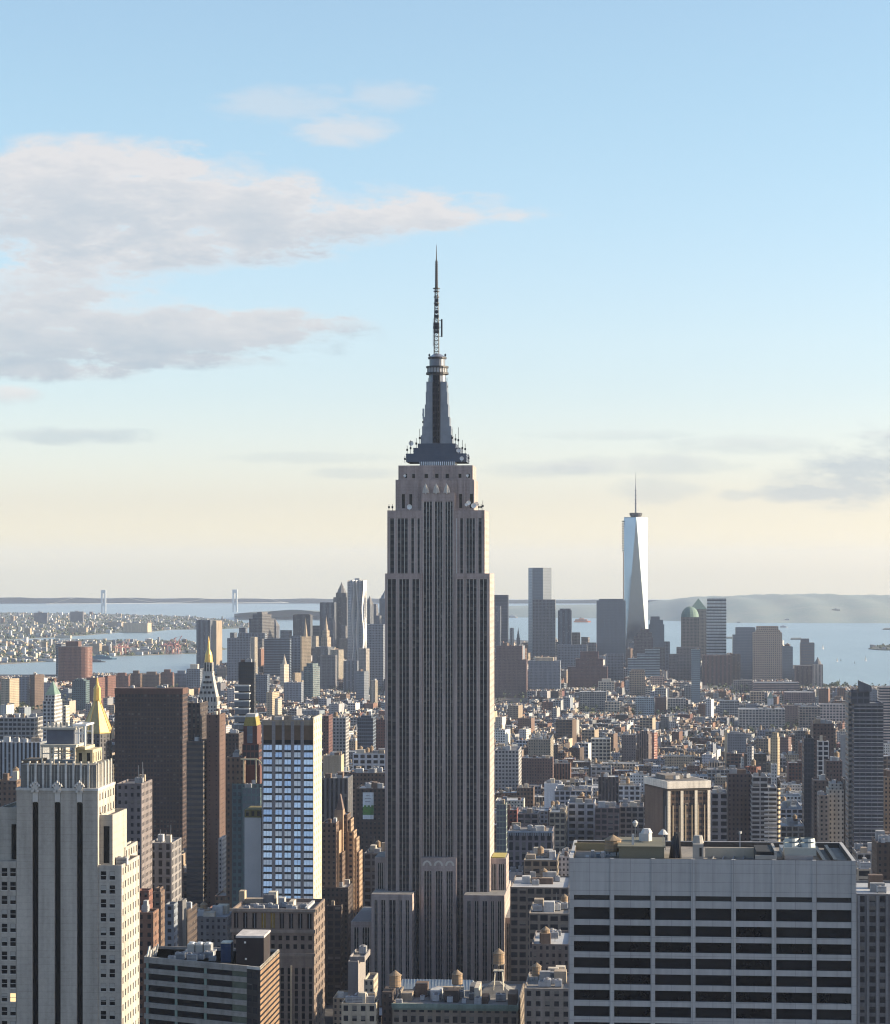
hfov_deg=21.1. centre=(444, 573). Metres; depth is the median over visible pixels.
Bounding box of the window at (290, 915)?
[289,913,292,927]
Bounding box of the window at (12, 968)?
[10,965,15,974]
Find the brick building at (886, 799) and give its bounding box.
[884,769,889,830]
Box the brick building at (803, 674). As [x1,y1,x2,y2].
[794,665,812,687]
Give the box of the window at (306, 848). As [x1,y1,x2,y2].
[304,846,312,850]
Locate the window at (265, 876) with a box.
[263,874,271,878]
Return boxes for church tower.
[280,654,288,686]
[516,629,519,645]
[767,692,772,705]
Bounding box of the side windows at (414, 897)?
[413,897,414,978]
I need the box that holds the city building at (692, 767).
[687,762,699,773]
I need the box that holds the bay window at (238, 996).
[232,993,246,999]
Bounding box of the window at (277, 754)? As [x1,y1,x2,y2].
[275,752,281,756]
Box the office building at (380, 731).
[376,715,384,749]
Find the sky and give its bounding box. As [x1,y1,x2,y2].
[0,0,889,599]
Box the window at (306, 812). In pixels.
[304,810,312,814]
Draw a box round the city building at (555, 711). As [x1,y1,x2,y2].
[552,706,559,718]
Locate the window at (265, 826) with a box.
[263,824,271,828]
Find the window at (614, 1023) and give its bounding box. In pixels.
[614,1023,650,1023]
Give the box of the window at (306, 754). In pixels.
[304,752,312,756]
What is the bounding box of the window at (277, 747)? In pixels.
[275,745,281,749]
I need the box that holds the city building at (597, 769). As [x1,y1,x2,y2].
[591,764,611,776]
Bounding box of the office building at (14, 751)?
[0,729,48,778]
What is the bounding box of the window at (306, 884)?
[304,882,312,886]
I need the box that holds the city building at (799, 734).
[795,728,806,752]
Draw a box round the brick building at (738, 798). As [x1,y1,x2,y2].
[727,765,750,840]
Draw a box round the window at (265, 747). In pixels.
[263,745,271,749]
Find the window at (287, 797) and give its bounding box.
[284,795,290,799]
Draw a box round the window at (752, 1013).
[736,1008,771,1018]
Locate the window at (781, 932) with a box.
[776,927,811,937]
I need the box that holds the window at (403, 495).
[402,494,404,507]
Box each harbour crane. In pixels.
[163,637,175,650]
[168,636,181,653]
[173,641,184,653]
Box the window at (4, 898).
[1,896,7,904]
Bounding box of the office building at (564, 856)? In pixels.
[559,847,570,875]
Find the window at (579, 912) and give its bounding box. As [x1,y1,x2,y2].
[574,907,609,918]
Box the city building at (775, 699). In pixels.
[772,695,778,705]
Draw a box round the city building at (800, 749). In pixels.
[798,741,801,760]
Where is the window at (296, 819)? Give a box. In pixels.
[294,817,300,821]
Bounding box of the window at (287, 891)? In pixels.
[284,889,290,893]
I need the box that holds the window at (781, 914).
[776,909,811,921]
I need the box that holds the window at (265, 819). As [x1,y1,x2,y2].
[263,817,271,821]
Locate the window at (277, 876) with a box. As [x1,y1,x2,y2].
[275,874,281,878]
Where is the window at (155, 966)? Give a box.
[149,963,173,969]
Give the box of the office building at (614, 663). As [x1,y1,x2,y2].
[606,654,622,680]
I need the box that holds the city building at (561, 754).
[558,750,568,758]
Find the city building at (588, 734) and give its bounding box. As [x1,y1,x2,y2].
[582,728,598,741]
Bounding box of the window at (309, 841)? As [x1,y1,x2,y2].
[304,839,312,843]
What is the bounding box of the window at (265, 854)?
[263,852,271,856]
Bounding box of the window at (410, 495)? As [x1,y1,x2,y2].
[409,494,411,504]
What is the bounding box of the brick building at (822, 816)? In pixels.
[817,790,828,841]
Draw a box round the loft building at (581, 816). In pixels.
[568,792,595,847]
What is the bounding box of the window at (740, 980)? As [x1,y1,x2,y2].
[736,976,771,985]
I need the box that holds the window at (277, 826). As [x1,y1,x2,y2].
[275,824,281,828]
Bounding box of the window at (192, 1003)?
[178,999,202,1007]
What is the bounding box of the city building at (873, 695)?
[870,688,876,700]
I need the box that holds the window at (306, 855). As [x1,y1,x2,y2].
[304,853,312,857]
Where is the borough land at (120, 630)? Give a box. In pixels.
[0,612,247,639]
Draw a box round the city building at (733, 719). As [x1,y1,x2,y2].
[730,716,736,727]
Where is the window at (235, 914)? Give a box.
[234,913,237,927]
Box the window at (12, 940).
[10,938,15,946]
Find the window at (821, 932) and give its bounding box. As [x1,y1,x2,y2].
[817,928,850,937]
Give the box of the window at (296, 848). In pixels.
[294,846,300,850]
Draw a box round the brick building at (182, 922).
[178,898,185,946]
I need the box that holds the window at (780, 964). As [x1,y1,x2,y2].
[776,960,811,970]
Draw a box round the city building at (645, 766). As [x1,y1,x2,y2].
[639,762,650,775]
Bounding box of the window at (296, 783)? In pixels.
[294,781,300,785]
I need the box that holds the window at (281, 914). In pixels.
[280,913,283,927]
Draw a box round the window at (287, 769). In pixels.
[284,767,290,771]
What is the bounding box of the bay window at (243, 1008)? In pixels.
[232,1004,246,1011]
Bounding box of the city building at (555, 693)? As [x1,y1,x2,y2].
[551,689,561,697]
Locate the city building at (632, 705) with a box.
[624,702,635,714]
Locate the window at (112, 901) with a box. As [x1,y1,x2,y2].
[109,899,114,908]
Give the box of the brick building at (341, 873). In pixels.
[322,794,361,1004]
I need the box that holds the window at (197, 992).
[178,988,202,995]
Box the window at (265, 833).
[263,831,271,835]
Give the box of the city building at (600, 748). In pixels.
[591,732,610,762]
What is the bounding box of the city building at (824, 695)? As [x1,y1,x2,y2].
[819,687,829,702]
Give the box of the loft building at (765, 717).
[738,706,784,728]
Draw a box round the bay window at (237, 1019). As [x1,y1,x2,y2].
[232,1016,246,1022]
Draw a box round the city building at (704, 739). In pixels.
[700,735,711,743]
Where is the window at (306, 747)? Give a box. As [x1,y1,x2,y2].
[304,745,312,749]
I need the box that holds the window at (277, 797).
[275,795,281,799]
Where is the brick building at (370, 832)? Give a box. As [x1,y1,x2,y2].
[356,781,384,881]
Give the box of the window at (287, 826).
[284,824,290,828]
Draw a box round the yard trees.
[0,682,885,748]
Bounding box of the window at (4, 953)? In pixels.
[1,951,7,960]
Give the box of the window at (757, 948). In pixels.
[736,943,771,953]
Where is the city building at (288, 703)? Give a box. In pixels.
[282,700,297,706]
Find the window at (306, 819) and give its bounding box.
[304,817,312,821]
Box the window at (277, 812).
[275,810,281,814]
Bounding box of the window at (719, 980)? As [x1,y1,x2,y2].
[696,975,730,985]
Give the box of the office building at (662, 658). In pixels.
[654,647,664,669]
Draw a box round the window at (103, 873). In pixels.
[100,871,106,880]
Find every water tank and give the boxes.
[389,970,401,990]
[452,970,462,990]
[492,948,505,969]
[604,835,621,855]
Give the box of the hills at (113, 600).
[0,597,657,602]
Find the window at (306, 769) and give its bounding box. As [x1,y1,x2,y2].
[304,767,312,771]
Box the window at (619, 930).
[614,925,650,935]
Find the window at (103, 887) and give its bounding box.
[100,885,106,894]
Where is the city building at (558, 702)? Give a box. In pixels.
[553,698,562,710]
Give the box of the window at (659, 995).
[655,991,690,1000]
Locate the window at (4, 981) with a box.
[1,979,7,988]
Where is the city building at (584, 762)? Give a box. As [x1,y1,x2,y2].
[572,758,590,776]
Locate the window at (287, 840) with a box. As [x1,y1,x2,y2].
[284,838,290,842]
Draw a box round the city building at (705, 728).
[701,726,714,732]
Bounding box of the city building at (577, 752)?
[569,745,583,759]
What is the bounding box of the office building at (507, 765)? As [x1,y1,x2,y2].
[495,741,520,791]
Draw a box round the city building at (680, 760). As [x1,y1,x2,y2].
[665,751,694,770]
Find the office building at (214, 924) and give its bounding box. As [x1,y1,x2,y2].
[197,901,231,947]
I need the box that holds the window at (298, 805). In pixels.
[294,803,300,807]
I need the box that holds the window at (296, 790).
[294,788,300,792]
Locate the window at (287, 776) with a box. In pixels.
[284,774,290,778]
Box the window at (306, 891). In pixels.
[304,889,312,893]
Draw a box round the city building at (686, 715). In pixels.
[678,711,692,719]
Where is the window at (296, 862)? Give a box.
[294,860,300,864]
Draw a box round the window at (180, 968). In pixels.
[178,966,202,972]
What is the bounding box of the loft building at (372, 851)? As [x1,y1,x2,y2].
[364,840,384,906]
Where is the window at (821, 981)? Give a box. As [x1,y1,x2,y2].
[817,977,850,986]
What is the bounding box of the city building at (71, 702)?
[63,698,75,714]
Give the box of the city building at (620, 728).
[615,724,624,732]
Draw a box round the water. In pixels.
[0,599,889,685]
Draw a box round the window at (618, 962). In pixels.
[614,958,650,967]
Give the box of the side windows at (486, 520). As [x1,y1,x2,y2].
[485,519,488,572]
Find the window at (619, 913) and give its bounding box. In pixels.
[614,907,650,919]
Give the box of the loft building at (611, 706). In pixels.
[605,700,619,713]
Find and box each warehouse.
[88,642,101,653]
[102,644,117,652]
[108,621,123,626]
[123,622,151,631]
[752,681,798,691]
[783,691,814,703]
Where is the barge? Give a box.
[92,653,116,658]
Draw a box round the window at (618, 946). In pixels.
[614,941,650,951]
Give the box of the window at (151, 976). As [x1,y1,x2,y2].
[149,974,173,981]
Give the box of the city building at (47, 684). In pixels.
[44,681,57,699]
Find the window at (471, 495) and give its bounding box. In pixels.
[470,494,472,507]
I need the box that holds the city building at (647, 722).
[639,716,655,731]
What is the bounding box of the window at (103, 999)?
[100,997,106,1005]
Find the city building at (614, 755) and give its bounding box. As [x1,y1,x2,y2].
[611,750,621,760]
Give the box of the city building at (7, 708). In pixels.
[1,703,13,715]
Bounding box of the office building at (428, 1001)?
[382,969,524,1023]
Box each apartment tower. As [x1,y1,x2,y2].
[58,641,91,681]
[187,695,225,906]
[226,713,261,907]
[304,663,319,697]
[347,578,366,660]
[496,799,506,852]
[637,728,651,763]
[650,729,656,758]
[691,648,699,703]
[750,770,776,841]
[770,732,779,774]
[771,763,776,786]
[777,788,779,841]
[802,730,813,836]
[811,714,833,777]
[817,736,828,777]
[826,779,844,844]
[845,690,850,853]
[849,680,883,854]
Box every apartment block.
[1,677,18,712]
[12,676,29,706]
[24,627,31,634]
[30,672,43,708]
[34,612,47,623]
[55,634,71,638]
[63,705,69,758]
[68,627,76,633]
[70,611,83,621]
[78,626,87,632]
[86,676,104,704]
[104,674,115,697]
[116,673,129,687]
[130,670,141,686]
[142,672,160,686]
[161,669,173,686]
[174,670,186,686]
[266,690,278,715]
[275,697,281,714]
[292,673,300,681]
[528,733,552,756]
[622,729,635,761]
[724,730,728,762]
[727,731,745,752]
[747,746,753,765]
[780,734,790,752]
[840,735,844,776]
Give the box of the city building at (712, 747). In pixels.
[708,741,715,752]
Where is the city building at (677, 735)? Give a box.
[672,730,682,743]
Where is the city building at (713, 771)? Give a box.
[707,766,728,782]
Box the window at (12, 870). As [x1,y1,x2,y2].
[10,868,15,876]
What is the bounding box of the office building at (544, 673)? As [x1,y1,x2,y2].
[528,657,560,689]
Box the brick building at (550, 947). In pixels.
[532,926,568,971]
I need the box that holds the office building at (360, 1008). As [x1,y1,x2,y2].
[341,992,378,1023]
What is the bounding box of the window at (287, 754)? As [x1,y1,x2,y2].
[284,752,290,756]
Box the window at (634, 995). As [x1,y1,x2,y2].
[614,990,650,1000]
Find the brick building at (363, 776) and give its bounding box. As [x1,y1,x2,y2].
[348,766,384,828]
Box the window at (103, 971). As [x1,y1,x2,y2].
[100,969,106,977]
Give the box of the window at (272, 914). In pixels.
[271,913,274,927]
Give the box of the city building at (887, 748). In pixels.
[884,741,889,753]
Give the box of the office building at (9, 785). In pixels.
[0,767,20,806]
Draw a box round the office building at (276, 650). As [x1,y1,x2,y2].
[264,638,291,680]
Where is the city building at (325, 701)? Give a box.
[318,696,330,706]
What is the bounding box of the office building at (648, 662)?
[628,649,659,677]
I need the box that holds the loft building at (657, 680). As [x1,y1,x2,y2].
[651,676,663,685]
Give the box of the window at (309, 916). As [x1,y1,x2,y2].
[307,914,311,928]
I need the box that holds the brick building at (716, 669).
[702,655,731,685]
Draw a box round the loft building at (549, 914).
[529,893,568,971]
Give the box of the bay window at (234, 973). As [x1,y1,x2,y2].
[232,971,246,976]
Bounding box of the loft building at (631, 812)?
[620,799,643,836]
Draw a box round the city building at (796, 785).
[780,780,801,790]
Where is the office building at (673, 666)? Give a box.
[669,654,677,680]
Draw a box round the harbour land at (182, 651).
[0,639,226,663]
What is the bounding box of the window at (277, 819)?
[275,817,281,821]
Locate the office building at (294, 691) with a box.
[284,680,303,702]
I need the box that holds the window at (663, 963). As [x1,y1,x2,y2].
[655,958,690,968]
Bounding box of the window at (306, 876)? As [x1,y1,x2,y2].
[304,874,312,878]
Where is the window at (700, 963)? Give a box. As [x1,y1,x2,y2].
[696,959,730,968]
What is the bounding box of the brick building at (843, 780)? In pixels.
[841,777,844,845]
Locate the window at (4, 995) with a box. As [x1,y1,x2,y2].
[1,993,7,1001]
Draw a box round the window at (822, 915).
[817,910,850,921]
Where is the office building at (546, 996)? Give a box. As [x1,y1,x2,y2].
[524,962,568,1023]
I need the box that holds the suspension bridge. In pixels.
[51,590,287,612]
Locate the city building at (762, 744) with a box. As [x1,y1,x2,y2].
[756,736,769,754]
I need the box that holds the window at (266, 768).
[263,766,271,770]
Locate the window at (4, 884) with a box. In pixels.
[1,882,7,890]
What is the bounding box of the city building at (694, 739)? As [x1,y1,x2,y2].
[689,734,701,743]
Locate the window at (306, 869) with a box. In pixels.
[304,867,312,871]
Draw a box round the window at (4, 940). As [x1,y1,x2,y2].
[1,938,7,946]
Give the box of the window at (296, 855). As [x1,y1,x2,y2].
[294,853,300,857]
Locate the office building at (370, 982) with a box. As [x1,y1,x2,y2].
[364,973,377,998]
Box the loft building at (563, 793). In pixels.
[554,779,591,804]
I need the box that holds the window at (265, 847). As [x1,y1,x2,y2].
[263,845,271,849]
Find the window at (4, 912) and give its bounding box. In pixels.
[1,910,7,918]
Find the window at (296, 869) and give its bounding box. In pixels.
[294,867,300,871]
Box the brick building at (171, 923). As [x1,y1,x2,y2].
[165,902,177,945]
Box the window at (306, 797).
[304,795,312,799]
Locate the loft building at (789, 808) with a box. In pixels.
[780,796,801,821]
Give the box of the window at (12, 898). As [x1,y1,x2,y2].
[10,896,15,904]
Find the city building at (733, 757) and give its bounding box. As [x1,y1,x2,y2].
[726,751,743,768]
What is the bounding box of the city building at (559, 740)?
[557,736,572,746]
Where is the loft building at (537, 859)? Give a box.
[524,846,559,874]
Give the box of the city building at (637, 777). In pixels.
[630,771,648,791]
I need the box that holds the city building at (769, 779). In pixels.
[767,775,777,787]
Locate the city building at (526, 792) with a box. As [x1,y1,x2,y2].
[517,784,534,807]
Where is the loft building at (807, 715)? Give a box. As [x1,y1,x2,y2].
[798,704,819,728]
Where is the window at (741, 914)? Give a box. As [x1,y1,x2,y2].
[736,909,771,920]
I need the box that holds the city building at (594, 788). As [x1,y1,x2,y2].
[588,785,597,795]
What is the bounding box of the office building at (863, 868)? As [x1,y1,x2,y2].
[856,857,870,879]
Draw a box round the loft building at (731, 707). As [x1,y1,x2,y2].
[719,700,738,716]
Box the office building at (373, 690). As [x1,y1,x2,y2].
[370,679,377,702]
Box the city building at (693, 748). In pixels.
[686,744,698,751]
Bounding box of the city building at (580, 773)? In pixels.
[571,770,585,777]
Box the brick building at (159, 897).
[154,886,164,945]
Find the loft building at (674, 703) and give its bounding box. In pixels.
[667,696,685,713]
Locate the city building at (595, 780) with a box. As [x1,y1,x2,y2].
[589,775,598,783]
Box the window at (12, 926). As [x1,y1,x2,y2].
[10,924,15,932]
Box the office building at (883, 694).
[877,686,889,742]
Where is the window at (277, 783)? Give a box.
[275,781,281,785]
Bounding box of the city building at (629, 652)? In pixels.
[626,647,632,666]
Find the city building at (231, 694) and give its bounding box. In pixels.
[227,687,237,702]
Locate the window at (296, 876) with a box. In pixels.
[294,874,300,878]
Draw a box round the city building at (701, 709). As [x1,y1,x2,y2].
[698,703,705,715]
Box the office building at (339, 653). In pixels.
[330,649,343,678]
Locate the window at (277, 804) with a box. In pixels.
[275,802,281,806]
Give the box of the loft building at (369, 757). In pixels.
[353,745,384,769]
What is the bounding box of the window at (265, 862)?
[263,860,271,864]
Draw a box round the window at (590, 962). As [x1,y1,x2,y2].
[574,957,609,967]
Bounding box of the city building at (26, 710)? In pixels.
[19,706,30,714]
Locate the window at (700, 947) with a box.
[696,943,730,952]
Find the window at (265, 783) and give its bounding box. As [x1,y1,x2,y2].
[263,781,271,785]
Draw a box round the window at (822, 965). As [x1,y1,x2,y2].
[817,960,850,970]
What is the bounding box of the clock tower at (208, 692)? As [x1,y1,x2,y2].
[198,636,219,713]
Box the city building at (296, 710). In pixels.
[289,706,301,714]
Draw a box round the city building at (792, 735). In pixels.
[790,733,794,750]
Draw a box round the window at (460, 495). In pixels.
[459,494,461,507]
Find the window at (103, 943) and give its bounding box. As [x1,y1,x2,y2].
[100,941,106,949]
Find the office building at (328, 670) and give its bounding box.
[320,655,336,689]
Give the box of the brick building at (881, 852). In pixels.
[872,830,889,880]
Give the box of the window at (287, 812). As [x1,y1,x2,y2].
[284,810,290,814]
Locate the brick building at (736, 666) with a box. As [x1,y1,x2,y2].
[730,654,740,683]
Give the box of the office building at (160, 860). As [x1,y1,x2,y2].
[117,762,180,908]
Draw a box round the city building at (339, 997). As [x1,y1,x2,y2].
[333,990,347,1023]
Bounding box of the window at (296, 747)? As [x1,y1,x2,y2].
[294,745,300,749]
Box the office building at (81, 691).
[72,678,89,710]
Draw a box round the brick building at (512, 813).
[507,804,517,846]
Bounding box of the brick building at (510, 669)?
[494,646,526,697]
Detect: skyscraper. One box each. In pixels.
[351,245,510,1005]
[622,483,647,647]
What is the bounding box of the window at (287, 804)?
[284,802,290,806]
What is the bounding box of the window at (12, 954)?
[10,952,15,960]
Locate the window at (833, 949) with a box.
[817,944,850,954]
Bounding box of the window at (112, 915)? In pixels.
[109,913,114,922]
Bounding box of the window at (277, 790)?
[275,788,281,792]
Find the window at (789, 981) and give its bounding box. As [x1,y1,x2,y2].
[776,976,811,986]
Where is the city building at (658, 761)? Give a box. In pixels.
[643,757,664,765]
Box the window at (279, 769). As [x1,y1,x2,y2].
[275,767,281,771]
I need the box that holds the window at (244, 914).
[243,913,246,927]
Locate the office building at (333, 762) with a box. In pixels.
[323,746,343,775]
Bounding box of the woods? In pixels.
[0,612,889,661]
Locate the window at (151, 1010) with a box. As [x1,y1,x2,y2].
[149,1008,173,1015]
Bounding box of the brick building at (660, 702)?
[655,694,666,714]
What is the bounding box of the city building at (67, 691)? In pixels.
[63,688,71,700]
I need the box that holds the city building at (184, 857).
[181,852,185,864]
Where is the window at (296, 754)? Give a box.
[294,752,300,756]
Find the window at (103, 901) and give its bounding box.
[100,899,105,908]
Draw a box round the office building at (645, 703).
[636,695,653,715]
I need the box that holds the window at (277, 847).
[275,845,281,849]
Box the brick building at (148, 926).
[139,900,158,1023]
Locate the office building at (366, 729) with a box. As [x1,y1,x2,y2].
[357,711,375,750]
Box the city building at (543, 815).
[518,801,548,824]
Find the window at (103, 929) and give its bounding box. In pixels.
[100,927,106,935]
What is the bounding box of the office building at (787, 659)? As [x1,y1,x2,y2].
[782,646,792,679]
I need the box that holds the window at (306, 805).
[304,803,312,807]
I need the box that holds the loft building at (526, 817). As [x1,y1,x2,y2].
[518,808,539,825]
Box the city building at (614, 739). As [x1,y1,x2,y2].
[608,731,617,751]
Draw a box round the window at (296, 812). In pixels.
[294,810,300,814]
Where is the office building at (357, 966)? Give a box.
[348,944,369,995]
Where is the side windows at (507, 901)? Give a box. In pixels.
[505,890,509,916]
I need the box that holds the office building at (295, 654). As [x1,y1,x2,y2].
[291,636,299,672]
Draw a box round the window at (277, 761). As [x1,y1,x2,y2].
[275,759,281,763]
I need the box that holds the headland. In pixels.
[234,610,378,616]
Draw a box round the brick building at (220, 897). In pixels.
[215,887,225,904]
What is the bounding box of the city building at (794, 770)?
[787,759,801,782]
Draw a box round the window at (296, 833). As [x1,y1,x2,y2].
[294,831,300,835]
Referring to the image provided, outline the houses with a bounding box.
[0,611,885,662]
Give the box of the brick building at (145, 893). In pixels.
[139,888,152,909]
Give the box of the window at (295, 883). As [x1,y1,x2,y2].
[294,881,300,886]
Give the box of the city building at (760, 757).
[744,748,765,772]
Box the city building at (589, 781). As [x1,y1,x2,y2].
[574,775,592,785]
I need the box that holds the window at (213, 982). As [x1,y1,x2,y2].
[207,979,231,986]
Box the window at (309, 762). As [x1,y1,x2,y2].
[304,760,312,764]
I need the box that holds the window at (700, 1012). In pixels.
[696,1008,730,1017]
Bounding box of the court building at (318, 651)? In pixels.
[312,646,333,665]
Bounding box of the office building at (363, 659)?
[359,648,368,670]
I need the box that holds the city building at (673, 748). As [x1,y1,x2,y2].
[662,745,680,752]
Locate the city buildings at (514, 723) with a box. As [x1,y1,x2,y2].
[0,637,882,1023]
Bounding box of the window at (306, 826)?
[304,824,312,828]
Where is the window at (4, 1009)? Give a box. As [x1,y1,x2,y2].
[1,1007,7,1015]
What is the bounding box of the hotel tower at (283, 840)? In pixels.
[245,708,321,898]
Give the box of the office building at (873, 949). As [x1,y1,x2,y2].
[856,874,889,1023]
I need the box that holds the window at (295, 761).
[294,759,300,763]
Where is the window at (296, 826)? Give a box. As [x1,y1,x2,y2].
[294,824,300,828]
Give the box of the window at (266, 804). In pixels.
[263,802,271,806]
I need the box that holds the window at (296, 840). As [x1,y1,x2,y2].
[294,838,300,842]
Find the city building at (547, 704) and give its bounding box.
[542,700,552,710]
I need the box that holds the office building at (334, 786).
[322,772,352,821]
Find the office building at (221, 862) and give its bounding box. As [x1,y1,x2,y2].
[218,835,225,892]
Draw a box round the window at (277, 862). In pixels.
[275,860,281,864]
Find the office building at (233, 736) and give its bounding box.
[226,728,242,756]
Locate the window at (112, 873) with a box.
[109,871,114,880]
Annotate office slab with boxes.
[569,806,855,1023]
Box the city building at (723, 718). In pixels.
[718,715,728,724]
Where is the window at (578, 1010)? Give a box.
[574,1006,609,1015]
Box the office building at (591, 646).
[586,642,595,650]
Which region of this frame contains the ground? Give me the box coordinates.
[0,639,827,1023]
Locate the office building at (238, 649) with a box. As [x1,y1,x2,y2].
[227,633,266,681]
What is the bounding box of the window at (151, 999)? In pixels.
[149,996,173,1004]
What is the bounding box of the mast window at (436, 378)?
[433,375,439,442]
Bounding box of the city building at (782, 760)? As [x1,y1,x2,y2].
[780,754,785,772]
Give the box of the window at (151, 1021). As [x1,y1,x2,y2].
[149,1019,173,1023]
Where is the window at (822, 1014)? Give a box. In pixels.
[817,1009,850,1019]
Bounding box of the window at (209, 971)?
[207,968,231,975]
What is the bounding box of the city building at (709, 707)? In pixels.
[706,698,713,717]
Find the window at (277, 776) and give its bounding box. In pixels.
[275,774,281,778]
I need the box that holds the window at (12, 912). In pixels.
[10,910,15,918]
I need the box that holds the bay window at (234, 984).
[232,981,246,988]
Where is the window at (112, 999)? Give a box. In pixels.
[109,997,114,1005]
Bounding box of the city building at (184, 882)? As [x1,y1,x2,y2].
[183,867,186,899]
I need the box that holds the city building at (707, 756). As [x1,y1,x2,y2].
[702,751,715,763]
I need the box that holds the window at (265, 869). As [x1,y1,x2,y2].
[263,867,271,871]
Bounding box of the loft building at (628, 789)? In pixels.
[618,777,639,802]
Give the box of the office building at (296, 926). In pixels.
[229,890,324,1023]
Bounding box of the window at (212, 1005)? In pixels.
[207,1002,231,1009]
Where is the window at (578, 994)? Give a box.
[574,990,609,999]
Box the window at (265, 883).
[263,881,271,885]
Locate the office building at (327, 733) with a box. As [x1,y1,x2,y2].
[323,714,332,754]
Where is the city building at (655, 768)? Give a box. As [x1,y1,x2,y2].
[635,762,660,773]
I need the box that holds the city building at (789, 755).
[780,751,798,764]
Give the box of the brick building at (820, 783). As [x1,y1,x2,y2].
[812,774,828,841]
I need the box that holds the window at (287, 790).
[284,788,290,792]
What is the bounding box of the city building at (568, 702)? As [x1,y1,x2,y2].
[563,695,572,708]
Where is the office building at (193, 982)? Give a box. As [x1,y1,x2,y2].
[144,929,278,1023]
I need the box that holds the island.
[868,645,889,649]
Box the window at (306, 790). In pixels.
[304,788,312,792]
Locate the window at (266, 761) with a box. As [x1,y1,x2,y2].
[263,759,271,763]
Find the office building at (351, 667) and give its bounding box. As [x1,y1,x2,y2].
[344,660,358,692]
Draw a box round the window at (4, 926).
[1,924,7,932]
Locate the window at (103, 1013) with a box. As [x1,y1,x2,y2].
[100,1011,106,1019]
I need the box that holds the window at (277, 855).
[275,853,281,857]
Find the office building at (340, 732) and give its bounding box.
[333,711,348,766]
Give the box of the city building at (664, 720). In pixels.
[660,714,671,730]
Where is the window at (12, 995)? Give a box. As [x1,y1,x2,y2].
[10,993,15,1002]
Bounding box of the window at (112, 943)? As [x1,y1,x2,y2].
[109,941,114,950]
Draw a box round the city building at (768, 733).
[765,728,776,737]
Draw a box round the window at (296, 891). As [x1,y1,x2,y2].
[294,889,300,893]
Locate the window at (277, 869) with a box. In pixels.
[275,867,281,871]
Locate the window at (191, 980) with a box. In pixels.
[178,976,202,984]
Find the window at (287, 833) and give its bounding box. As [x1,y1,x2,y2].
[284,831,290,835]
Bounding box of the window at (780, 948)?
[776,944,811,953]
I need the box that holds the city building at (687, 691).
[684,684,690,701]
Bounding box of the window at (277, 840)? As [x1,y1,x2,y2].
[275,838,281,842]
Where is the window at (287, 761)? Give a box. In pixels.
[284,759,290,763]
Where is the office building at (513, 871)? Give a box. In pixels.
[509,865,523,883]
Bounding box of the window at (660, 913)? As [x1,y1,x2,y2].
[655,908,690,919]
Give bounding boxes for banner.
[363,792,373,818]
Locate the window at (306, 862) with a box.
[304,860,312,864]
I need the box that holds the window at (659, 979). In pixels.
[655,974,690,984]
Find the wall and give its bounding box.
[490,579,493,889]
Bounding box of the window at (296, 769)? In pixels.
[294,767,300,771]
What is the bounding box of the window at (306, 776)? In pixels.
[304,774,312,778]
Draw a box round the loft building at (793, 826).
[780,814,803,841]
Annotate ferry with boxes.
[574,617,590,621]
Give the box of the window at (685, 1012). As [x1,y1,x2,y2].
[655,1007,690,1017]
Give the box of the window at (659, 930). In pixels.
[655,926,690,935]
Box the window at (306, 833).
[304,831,312,835]
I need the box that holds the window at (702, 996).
[696,991,730,1001]
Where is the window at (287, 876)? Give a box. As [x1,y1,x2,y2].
[284,874,290,878]
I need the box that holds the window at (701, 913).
[696,908,730,920]
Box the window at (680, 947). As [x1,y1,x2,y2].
[655,942,690,952]
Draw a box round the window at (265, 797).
[263,795,271,799]
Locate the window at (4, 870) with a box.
[1,868,7,876]
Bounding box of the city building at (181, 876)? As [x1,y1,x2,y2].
[181,855,182,898]
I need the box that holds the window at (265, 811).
[263,809,271,813]
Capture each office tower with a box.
[0,722,138,1023]
[43,682,61,758]
[83,678,114,781]
[115,684,187,849]
[196,620,211,668]
[212,620,221,664]
[230,632,236,637]
[234,658,255,731]
[239,628,246,632]
[249,612,273,648]
[250,637,257,673]
[274,619,279,637]
[280,630,291,637]
[293,614,312,646]
[300,618,310,672]
[312,636,318,647]
[313,625,319,645]
[320,602,335,645]
[321,619,330,646]
[328,618,335,647]
[333,582,347,648]
[339,638,347,659]
[341,626,347,637]
[367,596,373,623]
[374,604,377,614]
[374,615,381,623]
[379,591,384,623]
[494,595,508,642]
[494,606,500,647]
[510,628,513,645]
[528,568,531,657]
[532,568,550,656]
[533,599,555,656]
[558,609,571,644]
[572,632,579,644]
[581,637,589,644]
[596,599,625,663]
[629,670,644,696]
[634,629,652,657]
[644,772,710,840]
[649,616,663,648]
[664,641,669,669]
[681,606,698,646]
[692,598,705,657]
[706,598,725,654]
[732,627,754,678]
[752,626,781,680]
[800,639,813,664]
[813,657,822,686]
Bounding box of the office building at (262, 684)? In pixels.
[256,673,269,704]
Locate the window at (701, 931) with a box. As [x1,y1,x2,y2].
[696,926,730,936]
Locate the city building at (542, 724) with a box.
[537,721,551,727]
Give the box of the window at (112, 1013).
[109,1011,114,1019]
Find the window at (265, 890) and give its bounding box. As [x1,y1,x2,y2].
[263,888,271,892]
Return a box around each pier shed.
[17,657,55,660]
[130,649,161,653]
[188,648,195,652]
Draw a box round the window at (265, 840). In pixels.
[263,838,271,842]
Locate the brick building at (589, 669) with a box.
[568,651,607,688]
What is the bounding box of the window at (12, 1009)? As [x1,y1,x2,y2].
[10,1007,15,1016]
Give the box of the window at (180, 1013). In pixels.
[178,1011,202,1018]
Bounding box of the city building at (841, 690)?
[837,686,846,699]
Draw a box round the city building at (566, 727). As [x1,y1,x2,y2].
[556,717,576,745]
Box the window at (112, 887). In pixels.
[109,885,114,894]
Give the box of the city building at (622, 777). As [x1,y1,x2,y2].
[619,772,626,779]

